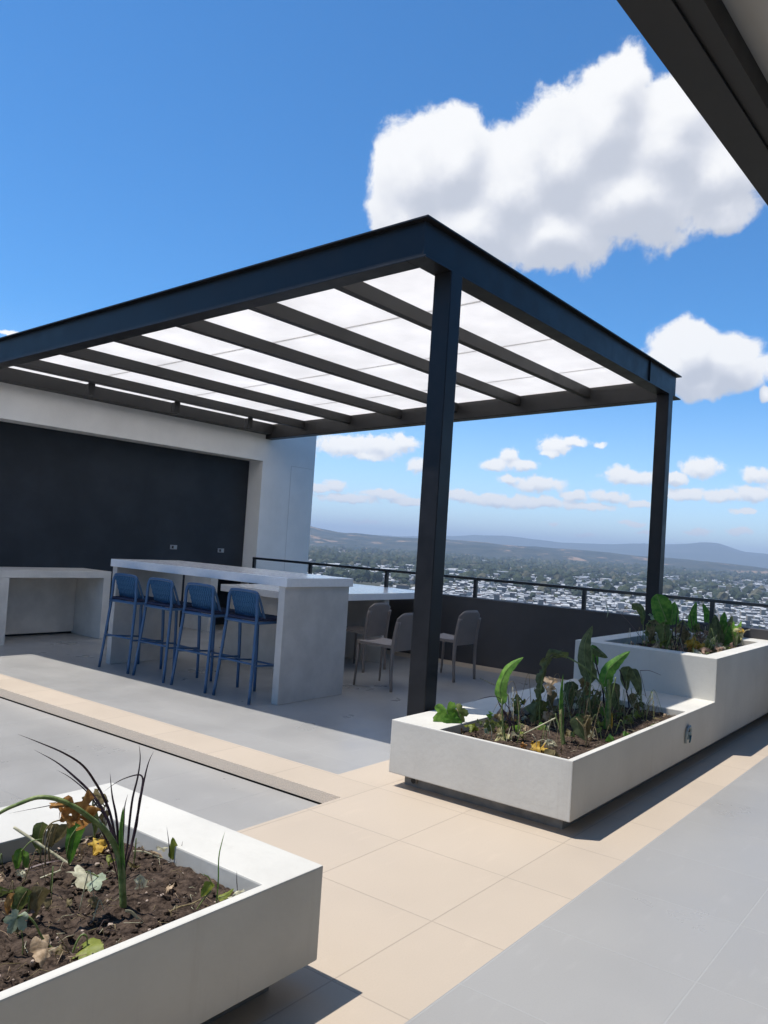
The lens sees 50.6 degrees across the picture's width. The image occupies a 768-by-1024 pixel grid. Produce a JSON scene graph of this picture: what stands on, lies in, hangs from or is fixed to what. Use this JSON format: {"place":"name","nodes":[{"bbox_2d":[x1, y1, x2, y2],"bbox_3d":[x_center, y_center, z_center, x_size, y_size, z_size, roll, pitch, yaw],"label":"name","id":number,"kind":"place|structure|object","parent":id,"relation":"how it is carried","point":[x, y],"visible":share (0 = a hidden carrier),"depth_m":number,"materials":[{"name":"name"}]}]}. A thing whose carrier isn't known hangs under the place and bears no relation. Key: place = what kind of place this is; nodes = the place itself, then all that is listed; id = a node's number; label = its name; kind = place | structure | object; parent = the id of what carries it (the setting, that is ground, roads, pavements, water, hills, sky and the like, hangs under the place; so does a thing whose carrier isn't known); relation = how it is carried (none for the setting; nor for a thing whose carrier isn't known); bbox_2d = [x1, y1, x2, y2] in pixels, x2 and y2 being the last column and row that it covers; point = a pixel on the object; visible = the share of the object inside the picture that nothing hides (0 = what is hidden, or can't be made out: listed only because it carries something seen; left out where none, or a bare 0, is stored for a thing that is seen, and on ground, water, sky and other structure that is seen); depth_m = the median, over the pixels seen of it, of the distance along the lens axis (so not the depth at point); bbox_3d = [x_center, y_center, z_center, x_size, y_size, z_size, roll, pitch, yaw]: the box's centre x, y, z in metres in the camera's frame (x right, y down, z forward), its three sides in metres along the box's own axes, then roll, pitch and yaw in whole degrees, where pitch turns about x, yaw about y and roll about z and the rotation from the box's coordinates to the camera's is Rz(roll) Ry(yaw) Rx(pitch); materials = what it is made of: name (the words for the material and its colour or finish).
{"place":"outdoors","nodes":[
{"label":"outdoors","id":0,"kind":"place"},
{"bbox_2d":[0,0,767,553],"label":"sky","id":1,"kind":"structure","parent":0,"point":[147,147],"materials":[{"name":"blue"}]},
{"bbox_2d":[353,581,566,602],"bbox_3d":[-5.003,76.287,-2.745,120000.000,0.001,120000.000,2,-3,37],"label":"valley ground","id":2,"kind":"structure","parent":0,"point":[375,584],"depth_m":1442.75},
{"bbox_2d":[307,544,767,627],"bbox_3d":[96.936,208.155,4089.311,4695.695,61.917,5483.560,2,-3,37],"label":"distant trees","id":3,"kind":"object","parent":2,"relation":"on","point":[517,569],"visible":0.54,"depth_m":2414.41,"materials":[{"name":"green plant"}]},
{"bbox_2d":[730,615,737,622],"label":"house","id":4,"kind":"structure","parent":2,"relation":"on","point":[735,618],"depth_m":982.01,"materials":[{"name":"grey"}]},
{"bbox_3d":[-3.277,39.032,1.033,20.500,74.800,15.600,2,-3,37],"label":"building","id":5,"kind":"object","parent":2,"relation":"on","visible":0},
{"bbox_2d":[0,382,316,635],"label":"recessed wall","id":6,"kind":"structure","parent":5,"relation":"on","point":[90,484],"depth_m":11.63,"materials":[{"name":"paint"}]},
{"bbox_2d":[0,624,767,1023],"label":"roof deck","id":7,"kind":"structure","parent":5,"relation":"on","point":[646,902],"depth_m":3.94,"materials":[{"name":"grey tile"}]},
{"bbox_2d":[0,567,110,644],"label":"concrete counter","id":8,"kind":"object","parent":7,"relation":"on","point":[47,599],"visible":0.98,"depth_m":10.53,"materials":[{"name":"grey concrete"}]},
{"bbox_2d":[98,573,164,673],"bbox_3d":[-2.610,1.143,8.521,0.509,0.994,0.477,2,-3,36],"label":"bar stool","id":9,"kind":"object","parent":7,"relation":"on","point":[127,586],"visible":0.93,"depth_m":8.44,"materials":[{"name":"plastic"}]},
{"bbox_2d":[0,698,318,830],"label":"deck","id":10,"kind":"structure","parent":7,"relation":"attached to","point":[231,802],"depth_m":5.15,"materials":[{"name":"grey concrete"}]},
{"bbox_2d":[0,783,322,1023],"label":"planter box","id":11,"kind":"object","parent":7,"relation":"on","point":[257,936],"visible":0.61,"depth_m":2.44,"materials":[{"name":"concrete"}]},
{"bbox_2d":[0,832,234,991],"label":"soil","id":12,"kind":"structure","parent":11,"relation":"in","point":[159,874],"depth_m":2.47,"materials":[{"name":"brown soil"}]},
{"bbox_2d":[12,839,41,868],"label":"leafy plant","id":13,"kind":"object","parent":12,"relation":"on","point":[20,855],"visible":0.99,"depth_m":2.67,"materials":[{"name":"green plant"}]},
{"bbox_2d":[4,886,49,920],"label":"leafy plant","id":14,"kind":"object","parent":12,"relation":"on","point":[21,897],"visible":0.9,"depth_m":2.33,"materials":[{"name":"green plant"}]},
{"bbox_2d":[3,909,51,954],"bbox_3d":[-0.931,1.125,2.165,0.162,0.146,0.012,5,-2,-21],"label":"leafy plant","id":15,"kind":"object","parent":12,"relation":"on","point":[13,920],"visible":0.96,"depth_m":2.15,"materials":[{"name":"green plant"}]},
{"bbox_2d":[13,826,67,862],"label":"dry stalk","id":16,"kind":"object","parent":12,"relation":"on","point":[54,854],"visible":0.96,"depth_m":2.74,"materials":[{"name":"beige plant"}]},
{"bbox_2d":[30,934,55,966],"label":"fallen leaf","id":17,"kind":"object","parent":12,"relation":"on","point":[39,949],"visible":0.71,"depth_m":2.14,"materials":[{"name":"beige plant"}]},
{"bbox_2d":[29,860,60,868],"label":"dry stalk","id":18,"kind":"object","parent":12,"relation":"on","point":[43,863],"visible":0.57,"depth_m":2.70,"materials":[{"name":"grey plant"}]},
{"bbox_2d":[40,869,60,877],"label":"dry stalk","id":19,"kind":"object","parent":12,"relation":"on","point":[51,873],"visible":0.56,"depth_m":2.62,"materials":[{"name":"beige plant"}]},
{"bbox_2d":[32,819,83,865],"bbox_3d":[-1.108,1.117,2.751,0.156,0.156,0.107,2,-3,37],"label":"leafy plant","id":20,"kind":"object","parent":12,"relation":"on","point":[56,833],"visible":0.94,"depth_m":2.74,"materials":[{"name":"green plant"}]},
{"bbox_2d":[0,786,126,907],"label":"taro plant","id":21,"kind":"object","parent":12,"relation":"on","point":[75,812],"visible":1,"depth_m":2.39,"materials":[{"name":"green plant"}]},
{"bbox_2d":[57,934,103,959],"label":"leafy plant","id":22,"kind":"object","parent":12,"relation":"on","point":[92,945],"visible":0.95,"depth_m":2.17,"materials":[{"name":"green plant"}]},
{"bbox_2d":[8,734,153,879],"bbox_3d":[-0.983,0.944,2.618,0.406,0.484,0.206,4,-2,-2],"label":"cordyline","id":23,"kind":"object","parent":12,"relation":"on","point":[111,826],"visible":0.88,"depth_m":2.65,"materials":[{"name":"plant"}]},
{"bbox_2d":[67,865,107,891],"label":"fallen leaf","id":24,"kind":"object","parent":12,"relation":"on","point":[80,873],"visible":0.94,"depth_m":2.59,"materials":[{"name":"plant"}]},
{"bbox_2d":[82,787,106,840],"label":"wilted plant","id":25,"kind":"object","parent":12,"relation":"on","point":[98,795],"visible":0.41,"depth_m":2.92,"materials":[{"name":"plant"}]},
{"bbox_2d":[88,837,109,854],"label":"fallen leaf","id":26,"kind":"object","parent":12,"relation":"on","point":[99,845],"visible":0.98,"depth_m":2.88,"materials":[{"name":"yellow plant"}]},
{"bbox_2d":[0,839,215,981],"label":"pebbles","id":27,"kind":"object","parent":12,"relation":"on","point":[81,931],"visible":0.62,"depth_m":2.47,"materials":[{"name":"stone"}]},
{"bbox_2d":[125,910,143,921],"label":"dry stalk","id":28,"kind":"object","parent":12,"relation":"on","point":[133,914],"visible":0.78,"depth_m":2.37,"materials":[{"name":"plant"}]},
{"bbox_2d":[133,845,162,858],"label":"dry stalk","id":29,"kind":"object","parent":12,"relation":"on","point":[153,853],"visible":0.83,"depth_m":2.83,"materials":[{"name":"beige plant"}]},
{"bbox_2d":[156,831,182,859],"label":"seedling","id":30,"kind":"object","parent":12,"relation":"on","point":[172,844],"visible":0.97,"depth_m":2.80,"materials":[{"name":"green plant"}]},
{"bbox_2d":[170,899,200,911],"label":"dry stalk","id":31,"kind":"object","parent":12,"relation":"on","point":[184,905],"visible":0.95,"depth_m":2.45,"materials":[{"name":"beige plant"}]},
{"bbox_2d":[197,833,242,907],"bbox_3d":[-0.500,1.104,2.503,0.140,0.244,0.024,4,-2,-5],"label":"seedling","id":32,"kind":"object","parent":12,"relation":"on","point":[208,886],"visible":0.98,"depth_m":2.50,"materials":[{"name":"green plant"}]},
{"bbox_2d":[132,577,200,682],"bbox_3d":[-2.146,1.160,8.166,0.509,0.994,0.477,2,-3,38],"label":"bar stool","id":33,"kind":"object","parent":7,"relation":"on","point":[163,591],"visible":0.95,"depth_m":8.08,"materials":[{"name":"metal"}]},
{"bbox_2d":[183,575,217,631],"bbox_3d":[-2.513,1.361,12.583,0.600,0.860,1.010,2,-3,37],"label":"back counter","id":34,"kind":"object","parent":7,"relation":"on","point":[190,621],"visible":0.34,"depth_m":12.16,"materials":[{"name":"concrete"}]},
{"bbox_2d":[170,582,241,692],"bbox_3d":[-1.672,1.179,7.803,0.509,0.994,0.477,2,-3,37],"label":"bar stool","id":35,"kind":"object","parent":7,"relation":"on","point":[203,599],"visible":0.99,"depth_m":7.72,"materials":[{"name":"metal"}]},
{"bbox_2d":[106,559,352,704],"bbox_3d":[-1.655,1.133,8.299,2.635,1.120,0.920,2,-3,37],"label":"bar counter","id":36,"kind":"object","parent":7,"relation":"on","point":[310,641],"visible":0.94,"depth_m":7.67,"materials":[{"name":"concrete"}]},
{"bbox_2d":[212,588,276,704],"bbox_3d":[-1.193,1.197,7.437,0.509,0.994,0.477,2,-3,39],"label":"bar stool","id":37,"kind":"object","parent":7,"relation":"on","point":[246,602],"visible":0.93,"depth_m":7.33,"materials":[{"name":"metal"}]},
{"bbox_2d":[220,584,414,668],"bbox_3d":[-0.664,1.389,10.137,1.370,0.870,2.470,2,-3,37],"label":"stone table","id":38,"kind":"object","parent":7,"relation":"on","point":[362,599],"visible":0.36,"depth_m":9.54,"materials":[{"name":"stone"}]},
{"bbox_2d":[0,214,681,715],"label":"pergola","id":39,"kind":"object","parent":7,"relation":"on","point":[434,326],"visible":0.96,"depth_m":7.92,"materials":[{"name":"metal"}]},
{"bbox_2d":[346,603,390,672],"bbox_3d":[-0.262,1.434,9.518,0.536,0.791,0.458,2,-3,36],"label":"dining chair","id":40,"kind":"object","parent":7,"relation":"on","point":[377,619],"visible":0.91,"depth_m":9.37,"materials":[{"name":"grey plastic"}]},
{"bbox_2d":[353,613,412,691],"bbox_3d":[0.049,1.415,8.425,0.536,0.791,0.457,2,-3,37],"label":"dining chair","id":41,"kind":"object","parent":7,"relation":"on","point":[401,639],"visible":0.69,"depth_m":8.24,"materials":[{"name":"grey plastic"}]},
{"bbox_2d":[440,610,480,682],"bbox_3d":[0.759,1.491,9.256,0.536,0.791,0.458,2,-3,40],"label":"dining chair","id":42,"kind":"object","parent":7,"relation":"on","point":[467,628],"visible":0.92,"depth_m":9.11,"materials":[{"name":"grey plastic"}]},
{"bbox_2d":[389,629,767,828],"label":"stepped planter","id":43,"kind":"object","parent":7,"relation":"on","point":[708,700],"visible":0.84,"depth_m":5.05,"materials":[{"name":"concrete"}]},
{"bbox_2d":[0,622,734,921],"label":"tangled stems","id":44,"kind":"object","parent":43,"relation":"on","point":[47,902],"visible":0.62,"depth_m":5.18,"materials":[{"name":"brown plant"}]},
{"bbox_2d":[433,701,468,729],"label":"leafy plant","id":45,"kind":"object","parent":43,"relation":"on","point":[451,714],"visible":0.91,"depth_m":5.05,"materials":[{"name":"green plant"}]},
{"bbox_2d":[525,648,563,726],"bbox_3d":[1.049,1.167,5.302,0.228,0.576,0.081,4,-2,-6],"label":"taro plant","id":46,"kind":"object","parent":43,"relation":"on","point":[538,706],"visible":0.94,"depth_m":5.29,"materials":[{"name":"green plant"}]},
{"bbox_2d":[456,700,675,758],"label":"soil","id":47,"kind":"structure","parent":43,"relation":"in","point":[567,753],"depth_m":5.12,"materials":[{"name":"brown soil"}]},
{"bbox_2d":[0,637,736,984],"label":"dead leaf litter","id":48,"kind":"object","parent":47,"relation":"on","point":[471,727],"visible":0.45,"depth_m":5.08,"materials":[{"name":"brown plant"}]},
{"bbox_2d":[482,719,508,741],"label":"leafy plant","id":49,"kind":"object","parent":47,"relation":"on","point":[489,726],"visible":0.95,"depth_m":4.86,"materials":[{"name":"green plant"}]},
{"bbox_2d":[473,695,526,740],"bbox_3d":[0.693,1.198,4.859,0.356,0.366,0.003,3,-2,10],"label":"cordyline","id":50,"kind":"object","parent":47,"relation":"on","point":[508,720],"visible":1,"depth_m":4.84,"materials":[{"name":"green plant"}]},
{"bbox_2d":[495,657,522,739],"bbox_3d":[0.737,1.119,4.861,0.162,0.514,0.035,3,-2,19],"label":"taro plant","id":51,"kind":"object","parent":47,"relation":"on","point":[502,682],"visible":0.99,"depth_m":4.86,"materials":[{"name":"green plant"}]},
{"bbox_2d":[511,702,519,715],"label":"wilted leaf","id":52,"kind":"object","parent":47,"relation":"on","point":[516,704],"visible":0.73,"depth_m":5.46,"materials":[{"name":"green plant"}]},
{"bbox_2d":[520,734,548,752],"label":"fallen leaf","id":53,"kind":"object","parent":47,"relation":"on","point":[537,746],"visible":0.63,"depth_m":4.66,"materials":[{"name":"yellow plant"}]},
{"bbox_2d":[523,676,565,744],"bbox_3d":[0.986,1.184,4.930,0.263,0.440,0.118,3,-2,16],"label":"taro plant","id":54,"kind":"object","parent":47,"relation":"on","point":[549,687],"visible":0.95,"depth_m":4.88,"materials":[{"name":"green plant"}]},
{"bbox_2d":[547,691,556,711],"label":"wilted leaf","id":55,"kind":"object","parent":47,"relation":"on","point":[551,696],"visible":0.91,"depth_m":5.75,"materials":[{"name":"green plant"}]},
{"bbox_2d":[563,681,577,712],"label":"wilted leaf","id":56,"kind":"object","parent":47,"relation":"on","point":[569,692],"visible":0.71,"depth_m":5.79,"materials":[{"name":"green plant"}]},
{"bbox_2d":[570,716,586,746],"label":"wilted leaf","id":57,"kind":"object","parent":47,"relation":"on","point":[576,724],"visible":1,"depth_m":4.87,"materials":[{"name":"green plant"}]},
{"bbox_2d":[576,680,594,711],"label":"wilted leaf","id":58,"kind":"object","parent":47,"relation":"on","point":[587,684],"visible":0.54,"depth_m":5.78,"materials":[{"name":"green plant"}]},
{"bbox_2d":[580,715,593,740],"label":"wilted leaf","id":59,"kind":"object","parent":47,"relation":"on","point":[587,720],"visible":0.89,"depth_m":5.00,"materials":[{"name":"plant"}]},
{"bbox_2d":[578,625,596,714],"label":"taro plant","id":60,"kind":"object","parent":47,"relation":"on","point":[585,656],"visible":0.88,"depth_m":5.63,"materials":[{"name":"green plant"}]},
{"bbox_2d":[556,651,629,729],"bbox_3d":[1.377,1.173,5.410,0.478,0.544,0.050,3,-2,19],"label":"taro plant","id":61,"kind":"object","parent":47,"relation":"on","point":[610,668],"visible":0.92,"depth_m":5.37,"materials":[{"name":"green plant"}]},
{"bbox_2d":[585,690,600,715],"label":"wilted leaf","id":62,"kind":"object","parent":47,"relation":"on","point":[593,697],"visible":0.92,"depth_m":5.63,"materials":[{"name":"green plant"}]},
{"bbox_2d":[591,645,607,707],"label":"taro plant","id":63,"kind":"object","parent":47,"relation":"on","point":[597,652],"visible":0.85,"depth_m":5.95,"materials":[{"name":"green plant"}]},
{"bbox_2d":[605,683,619,712],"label":"wilted leaf","id":64,"kind":"object","parent":47,"relation":"on","point":[616,690],"visible":0.59,"depth_m":5.83,"materials":[{"name":"green plant"}]},
{"bbox_2d":[619,666,643,714],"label":"taro plant","id":65,"kind":"object","parent":47,"relation":"on","point":[628,674],"visible":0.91,"depth_m":5.90,"materials":[{"name":"green plant"}]},
{"bbox_2d":[628,693,639,714],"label":"wilted leaf","id":66,"kind":"object","parent":47,"relation":"on","point":[632,695],"visible":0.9,"depth_m":5.88,"materials":[{"name":"green plant"}]},
{"bbox_2d":[627,694,653,716],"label":"dry stalk","id":67,"kind":"object","parent":47,"relation":"on","point":[645,713],"visible":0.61,"depth_m":5.80,"materials":[{"name":"plant"}]},
{"bbox_2d":[638,639,740,654],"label":"soil","id":68,"kind":"structure","parent":43,"relation":"in","point":[650,645],"depth_m":7.76,"materials":[{"name":"brown soil"}]},
{"bbox_2d":[606,604,641,638],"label":"dry stalk","id":69,"kind":"object","parent":68,"relation":"on","point":[622,615],"visible":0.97,"depth_m":7.82,"materials":[{"name":"plant"}]},
{"bbox_2d":[631,603,644,645],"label":"taro plant","id":70,"kind":"object","parent":68,"relation":"on","point":[639,608],"visible":0.99,"depth_m":7.62,"materials":[{"name":"green plant"}]},
{"bbox_2d":[645,614,658,645],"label":"wilted plant","id":71,"kind":"object","parent":68,"relation":"on","point":[650,630],"visible":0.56,"depth_m":7.57,"materials":[{"name":"green plant"}]},
{"bbox_2d":[651,594,690,647],"bbox_3d":[2.582,1.004,7.319,0.357,0.511,0.073,3,-2,20],"label":"taro plant","id":72,"kind":"object","parent":68,"relation":"on","point":[664,610],"visible":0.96,"depth_m":7.32,"materials":[{"name":"green plant"}]},
{"bbox_2d":[676,623,685,643],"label":"wilted leaf","id":73,"kind":"object","parent":68,"relation":"on","point":[678,628],"visible":0.56,"depth_m":7.98,"materials":[{"name":"green plant"}]},
{"bbox_2d":[672,608,694,650],"bbox_3d":[2.663,1.024,7.226,0.196,0.445,0.004,3,-2,20],"label":"cordyline","id":74,"kind":"object","parent":68,"relation":"on","point":[681,629],"visible":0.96,"depth_m":7.24,"materials":[{"name":"green plant"}]},
{"bbox_2d":[679,629,690,640],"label":"wilted leaf","id":75,"kind":"object","parent":68,"relation":"on","point":[685,633],"visible":0.91,"depth_m":7.87,"materials":[{"name":"green plant"}]},
{"bbox_2d":[688,602,696,639],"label":"taro plant","id":76,"kind":"object","parent":68,"relation":"on","point":[693,613],"visible":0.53,"depth_m":8.43,"materials":[{"name":"green plant"}]},
{"bbox_2d":[685,637,703,651],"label":"fallen leaf","id":77,"kind":"object","parent":68,"relation":"on","point":[690,644],"visible":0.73,"depth_m":7.35,"materials":[{"name":"brown plant"}]},
{"bbox_2d":[691,622,716,645],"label":"wilted plant","id":78,"kind":"object","parent":68,"relation":"on","point":[700,634],"visible":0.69,"depth_m":7.77,"materials":[{"name":"green plant"}]},
{"bbox_2d":[702,604,708,622],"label":"taro plant","id":79,"kind":"object","parent":68,"relation":"on","point":[706,613],"visible":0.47,"depth_m":8.90,"materials":[{"name":"green plant"}]},
{"bbox_2d":[708,612,743,646],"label":"shrub","id":80,"kind":"object","parent":68,"relation":"on","point":[723,637],"visible":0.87,"depth_m":8.02,"materials":[{"name":"green plant"}]},
{"bbox_2d":[733,626,746,645],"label":"flowering plant","id":81,"kind":"object","parent":68,"relation":"on","point":[740,629],"visible":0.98,"depth_m":7.94,"materials":[{"name":"yellow plant"}]},
{"bbox_2d":[249,583,767,679],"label":"parapet wall","id":82,"kind":"structure","parent":5,"relation":"on","point":[531,634],"depth_m":10.01,"materials":[{"name":"black paint"}]},
{"bbox_2d":[252,557,767,623],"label":"metal railing","id":83,"kind":"object","parent":82,"relation":"on","point":[584,597],"visible":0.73,"depth_m":9.99,"materials":[{"name":"black metal"}]},
{"bbox_2d":[307,551,767,628],"bbox_3d":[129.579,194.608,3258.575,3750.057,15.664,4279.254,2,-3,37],"label":"distant houses","id":84,"kind":"structure","parent":0,"point":[502,591],"depth_m":1374.33,"materials":[{"name":"grey"}]},
{"bbox_2d":[309,526,767,578],"bbox_3d":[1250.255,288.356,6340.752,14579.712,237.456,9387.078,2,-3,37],"label":"hills","id":85,"kind":"structure","parent":0,"point":[322,537],"depth_m":5803.29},
{"bbox_2d":[538,598,543,604],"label":"house","id":86,"kind":"structure","parent":0,"point":[541,600],"depth_m":1074.20,"materials":[{"name":"silver metal"}]},
{"bbox_2d":[378,535,767,568],"bbox_3d":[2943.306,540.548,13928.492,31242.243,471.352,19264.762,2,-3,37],"label":"mountains","id":87,"kind":"structure","parent":0,"point":[710,552],"depth_m":14426.22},
{"bbox_2d":[605,607,618,611],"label":"house","id":88,"kind":"structure","parent":0,"point":[613,609],"depth_m":1097.55,"materials":[{"name":"silver metal"}]},
{"bbox_2d":[617,602,623,609],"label":"house","id":89,"kind":"structure","parent":0,"point":[620,605],"depth_m":1103.00,"materials":[{"name":"grey"}]},
{"bbox_2d":[741,620,749,626],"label":"house","id":90,"kind":"structure","parent":0,"point":[747,623],"depth_m":955.64,"materials":[{"name":"grey"}]},
{"bbox_2d":[746,614,752,620],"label":"house","id":91,"kind":"structure","parent":0,"point":[749,617],"depth_m":1018.28,"materials":[{"name":"silver metal"}]},
{"bbox_2d":[751,619,759,624],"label":"house","id":92,"kind":"structure","parent":0,"point":[755,621],"depth_m":985.01,"materials":[{"name":"silver metal"}]},
{"bbox_3d":[5.457,0.078,-2.907,3.800,3.550,16.000,2,-3,37],"label":"stair core","id":93,"kind":"object","parent":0,"visible":0},
{"bbox_2d":[617,0,767,204],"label":"canopy","id":94,"kind":"object","parent":93,"relation":"on","point":[712,55],"visible":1,"depth_m":3.05,"materials":[{"name":"metal"}]}
]}

